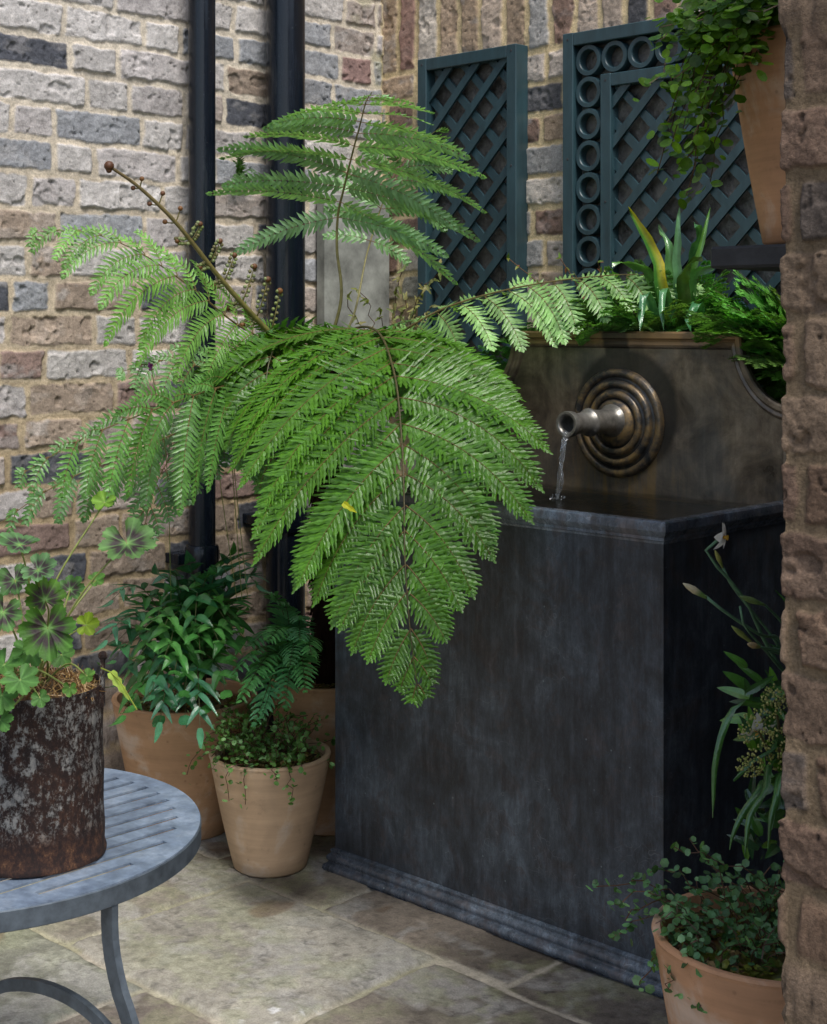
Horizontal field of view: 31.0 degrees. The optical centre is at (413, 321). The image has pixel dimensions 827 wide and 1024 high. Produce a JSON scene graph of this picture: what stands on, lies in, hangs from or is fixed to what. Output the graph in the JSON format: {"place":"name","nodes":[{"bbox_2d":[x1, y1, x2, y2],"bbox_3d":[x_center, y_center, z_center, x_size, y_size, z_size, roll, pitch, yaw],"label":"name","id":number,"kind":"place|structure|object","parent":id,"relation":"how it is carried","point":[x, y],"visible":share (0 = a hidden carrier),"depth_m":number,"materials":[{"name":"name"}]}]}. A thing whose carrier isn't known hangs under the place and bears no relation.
{"place":"outdoors","nodes":[
{"label":"outdoors","id":0,"kind":"place"},
{"bbox_2d":[0,802,668,1023],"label":"paving","id":1,"kind":"structure","parent":0,"point":[209,933],"depth_m":2.55,"materials":[{"name":"beige stone"}]},
{"bbox_2d":[0,768,200,1023],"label":"garden table","id":2,"kind":"object","parent":1,"relation":"on","point":[106,894],"visible":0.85,"depth_m":1.78,"materials":[{"name":"metal"}]},
{"bbox_2d":[0,651,106,878],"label":"rusty bucket","id":3,"kind":"object","parent":2,"relation":"on","point":[52,816],"visible":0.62,"depth_m":1.75,"materials":[{"name":"rusted iron"},{"name":"straw mulch"},{"name":"leaf"}]},
{"bbox_2d":[0,490,157,731],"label":"geranium","id":4,"kind":"object","parent":3,"relation":"on","point":[39,643],"visible":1,"depth_m":1.73,"materials":[{"name":"green plant"}]},
{"bbox_2d":[111,678,257,839],"bbox_3d":[-0.497,0.955,3.242,0.316,0.290,0.314,0,0,44],"label":"terracotta pot","id":5,"kind":"object","parent":1,"relation":"on","point":[164,758],"visible":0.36,"depth_m":3.12,"materials":[{"name":"orange ceramic"}]},
{"bbox_2d":[91,541,271,747],"bbox_3d":[-0.452,0.651,3.039,0.348,0.402,0.509,0,0,2],"label":"holly fern","id":6,"kind":"object","parent":5,"relation":"on","point":[192,621],"visible":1,"depth_m":2.98,"materials":[{"name":"green plant"}]},
{"bbox_2d":[0,0,383,808],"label":"brick wall","id":7,"kind":"structure","parent":1,"relation":"on","point":[88,88],"depth_m":3.37,"materials":[{"name":"beige brick"}]},
{"bbox_2d":[165,0,219,677],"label":"drainpipe","id":8,"kind":"object","parent":7,"relation":"attached to","point":[201,546],"visible":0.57,"depth_m":3.45,"materials":[{"name":"black metal"}]},
{"bbox_2d":[232,155,256,182],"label":"wall fern","id":9,"kind":"object","parent":7,"relation":"attached to","point":[239,166],"depth_m":3.60,"materials":[{"name":"green plant"}]},
{"bbox_2d":[242,0,307,734],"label":"drainpipe","id":10,"kind":"object","parent":7,"relation":"attached to","point":[285,85],"visible":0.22,"depth_m":3.61,"materials":[{"name":"black metal"}]},
{"bbox_2d":[209,735,330,877],"bbox_3d":[-0.290,0.984,3.015,0.247,0.233,0.245,0,0,44],"label":"terracotta pot","id":11,"kind":"object","parent":1,"relation":"on","point":[269,831],"visible":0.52,"depth_m":2.93,"materials":[{"name":"beige ceramic"}]},
{"bbox_2d":[182,687,334,809],"bbox_3d":[-0.314,0.846,3.015,0.317,0.205,0.384,0,0,5],"label":"wire vine","id":12,"kind":"object","parent":11,"relation":"on","point":[245,735],"visible":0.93,"depth_m":2.97,"materials":[{"name":"green plant"}]},
{"bbox_2d":[269,663,334,835],"bbox_3d":[-0.186,0.938,3.276,0.262,0.325,0.260,0,0,44],"label":"terracotta pot","id":13,"kind":"object","parent":1,"relation":"on","point":[319,699],"visible":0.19,"depth_m":3.16,"materials":[{"name":"orange ceramic"}]},
{"bbox_2d":[224,580,322,726],"bbox_3d":[-0.261,0.668,3.038,0.173,0.271,0.433,0,0,6],"label":"button fern","id":14,"kind":"object","parent":13,"relation":"on","point":[293,641],"visible":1,"depth_m":2.99,"materials":[{"name":"green plant"}]},
{"bbox_2d":[0,92,705,707],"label":"tree fern","id":15,"kind":"object","parent":13,"relation":"on","point":[294,404],"visible":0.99,"depth_m":2.79,"materials":[{"name":"green plant"}]},
{"bbox_2d":[317,192,388,478],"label":"stone slab","id":16,"kind":"structure","parent":1,"relation":"on","point":[375,287],"depth_m":3.84,"materials":[{"name":"grey stone"}]},
{"bbox_2d":[382,0,699,476],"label":"brick wall","id":17,"kind":"structure","parent":1,"relation":"on","point":[414,31],"depth_m":3.64,"materials":[{"name":"beige brick"}]},
{"bbox_2d":[418,43,527,471],"bbox_3d":[0.145,-0.098,3.738,0.331,1.155,0.048,0,0,44],"label":"trellis panel","id":18,"kind":"object","parent":17,"relation":"attached to","point":[476,102],"visible":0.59,"depth_m":3.71,"materials":[{"name":"teal paint"}]},
{"bbox_2d":[347,259,441,420],"bbox_3d":[-0.051,0.048,3.677,0.219,0.408,0.209,0,0,44],"label":"creeper","id":19,"kind":"object","parent":18,"relation":"attached to","point":[405,297],"visible":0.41,"depth_m":3.68,"materials":[{"name":"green plant"}]},
{"bbox_2d":[563,17,780,385],"bbox_3d":[0.708,-0.099,3.193,0.949,1.157,0.050,0,0,44],"label":"trellis panel","id":20,"kind":"object","parent":17,"relation":"attached to","point":[609,124],"visible":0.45,"depth_m":3.39,"materials":[{"name":"teal paint"}]},
{"bbox_2d":[322,331,787,998],"bbox_3d":[0.281,0.559,2.877,0.826,1.081,0.483,0,0,44],"label":"fountain","id":21,"kind":"object","parent":1,"relation":"on","point":[534,767],"visible":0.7,"depth_m":2.66,"materials":[{"name":"grey metal"}]},
{"bbox_2d":[549,431,568,499],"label":"water stream","id":22,"kind":"structure","parent":21,"relation":"attached to","point":[560,474],"depth_m":2.88,"materials":[{"name":"white"}]},
{"bbox_2d":[407,478,755,519],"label":"water","id":23,"kind":"structure","parent":21,"relation":"in","point":[642,505],"depth_m":2.82,"materials":[{"name":"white liquid"}]},
{"bbox_2d":[651,885,785,1023],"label":"terracotta pot","id":24,"kind":"object","parent":1,"relation":"on","point":[745,993],"visible":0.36,"depth_m":1.88,"materials":[{"name":"orange ceramic"}]},
{"bbox_2d":[585,836,785,1013],"bbox_3d":[0.428,0.775,1.969,0.417,0.204,0.315,0,0,21],"label":"wire vine","id":25,"kind":"object","parent":24,"relation":"on","point":[688,918],"visible":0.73,"depth_m":1.96,"materials":[{"name":"green plant"}]},
{"bbox_2d":[777,0,826,1023],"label":"brick pillar","id":26,"kind":"structure","parent":1,"relation":"on","point":[802,910],"depth_m":1.56,"materials":[{"name":"brown brick"}]},
{"bbox_3d":[0.793,0.650,2.915,1.456,0.900,0.285,0,0,44],"label":"planter","id":27,"kind":"object","parent":1,"relation":"on","visible":0},
{"bbox_2d":[471,309,581,369],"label":"fern","id":28,"kind":"object","parent":27,"relation":"on","point":[506,350],"visible":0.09,"depth_m":3.25,"materials":[{"name":"green plant"}]},
{"bbox_2d":[556,259,745,345],"bbox_3d":[0.504,0.048,3.071,0.408,0.362,0.318,0,0,29],"label":"fern","id":29,"kind":"object","parent":27,"relation":"on","point":[622,319],"visible":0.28,"depth_m":3.01,"materials":[{"name":"green plant"}]},
{"bbox_2d":[612,207,713,331],"bbox_3d":[0.541,-0.012,2.989,0.196,0.439,0.234,0,0,44],"label":"harts tongue fern","id":30,"kind":"object","parent":27,"relation":"on","point":[685,280],"visible":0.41,"depth_m":2.98,"materials":[{"name":"green plant"}]},
{"bbox_2d":[682,270,785,402],"bbox_3d":[0.706,0.062,2.858,0.327,0.338,0.331,0,0,44],"label":"fern","id":31,"kind":"object","parent":27,"relation":"on","point":[761,334],"visible":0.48,"depth_m":2.82,"materials":[{"name":"green plant"}]},
{"bbox_3d":[0.723,0.890,2.050,0.246,0.420,0.244,0,0,44],"label":"terracotta pot","id":32,"kind":"object","parent":1,"relation":"on","visible":0},
{"bbox_2d":[683,522,786,854],"bbox_3d":[0.530,0.496,2.035,0.332,0.452,0.154,0,0,-24],"label":"narcissus","id":33,"kind":"object","parent":32,"relation":"on","point":[752,804],"visible":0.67,"depth_m":1.98,"materials":[{"name":"green plant"}]},
{"bbox_2d":[717,643,786,859],"bbox_3d":[0.540,0.599,2.052,0.300,0.323,0.166,0,0,-23],"label":"skimmia","id":34,"kind":"object","parent":32,"relation":"on","point":[771,695],"visible":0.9,"depth_m":2.01,"materials":[{"name":"green plant"}]},
{"bbox_3d":[1.141,0.000,1.994,0.220,2.200,1.180,0,0,44],"label":"brick wall","id":35,"kind":"object","parent":1,"relation":"on","visible":0},
{"bbox_2d":[711,244,785,271],"bbox_3d":[0.726,-0.081,2.114,0.544,0.062,0.265,0,0,44],"label":"shelf","id":36,"kind":"object","parent":35,"relation":"attached to","point":[758,257],"visible":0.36,"depth_m":2.17,"materials":[{"name":"stone"}]},
{"bbox_2d":[732,24,785,244],"bbox_3d":[0.639,-0.267,2.201,0.342,0.308,0.340,0,0,44],"label":"terracotta pot","id":37,"kind":"object","parent":36,"relation":"on","point":[762,107],"visible":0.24,"depth_m":2.15,"materials":[{"name":"orange ceramic"}]},
{"bbox_2d":[633,0,779,209],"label":"trailing plant","id":38,"kind":"object","parent":37,"relation":"on","point":[715,35],"visible":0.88,"depth_m":2.07,"materials":[{"name":"green plant"}]},
{"bbox_2d":[507,253,607,316],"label":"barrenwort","id":39,"kind":"object","parent":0,"point":[566,268],"visible":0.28,"depth_m":3.25,"materials":[{"name":"green plant"}]}
]}

